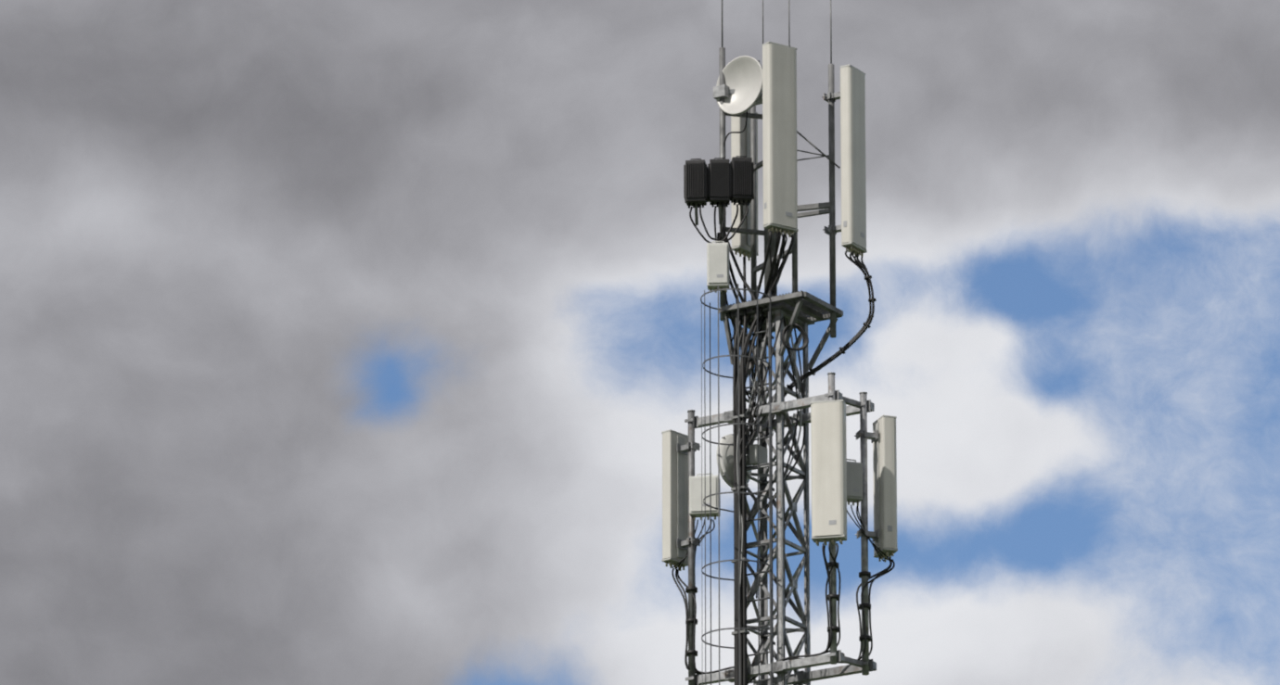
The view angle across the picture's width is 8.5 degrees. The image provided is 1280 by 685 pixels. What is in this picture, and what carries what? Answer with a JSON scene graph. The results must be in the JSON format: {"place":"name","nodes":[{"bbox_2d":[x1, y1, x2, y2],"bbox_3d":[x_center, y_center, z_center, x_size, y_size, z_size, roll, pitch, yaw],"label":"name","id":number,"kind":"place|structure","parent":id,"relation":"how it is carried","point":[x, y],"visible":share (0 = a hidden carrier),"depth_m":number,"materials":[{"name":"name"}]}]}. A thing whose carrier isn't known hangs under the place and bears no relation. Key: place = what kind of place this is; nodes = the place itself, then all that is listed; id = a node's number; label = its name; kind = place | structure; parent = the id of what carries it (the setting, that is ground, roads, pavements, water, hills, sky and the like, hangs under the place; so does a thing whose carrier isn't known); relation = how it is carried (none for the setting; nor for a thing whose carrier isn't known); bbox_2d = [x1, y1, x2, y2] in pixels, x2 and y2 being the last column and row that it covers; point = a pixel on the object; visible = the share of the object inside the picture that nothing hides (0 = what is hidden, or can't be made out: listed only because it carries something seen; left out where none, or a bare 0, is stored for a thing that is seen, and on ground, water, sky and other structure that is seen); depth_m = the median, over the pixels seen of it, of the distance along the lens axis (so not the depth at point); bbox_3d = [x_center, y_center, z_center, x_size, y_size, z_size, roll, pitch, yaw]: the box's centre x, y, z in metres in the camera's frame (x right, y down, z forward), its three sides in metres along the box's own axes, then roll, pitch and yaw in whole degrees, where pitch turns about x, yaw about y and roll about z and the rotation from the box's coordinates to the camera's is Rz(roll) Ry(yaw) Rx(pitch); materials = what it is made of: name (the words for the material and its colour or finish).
{"place":"outdoors","nodes":[
{"label":"outdoors","id":0,"kind":"place"},
{"bbox_2d":[0,0,1279,684],"label":"sky","id":1,"kind":"structure","parent":0,"point":[342,342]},
{"label":"ground","id":2,"kind":"structure","parent":0,"visible":0},
{"bbox_2d":[661,0,897,684],"bbox_3d":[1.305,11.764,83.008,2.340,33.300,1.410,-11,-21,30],"label":"cell tower","id":3,"kind":"structure","parent":2,"relation":"on","point":[745,86],"depth_m":86.75,"materials":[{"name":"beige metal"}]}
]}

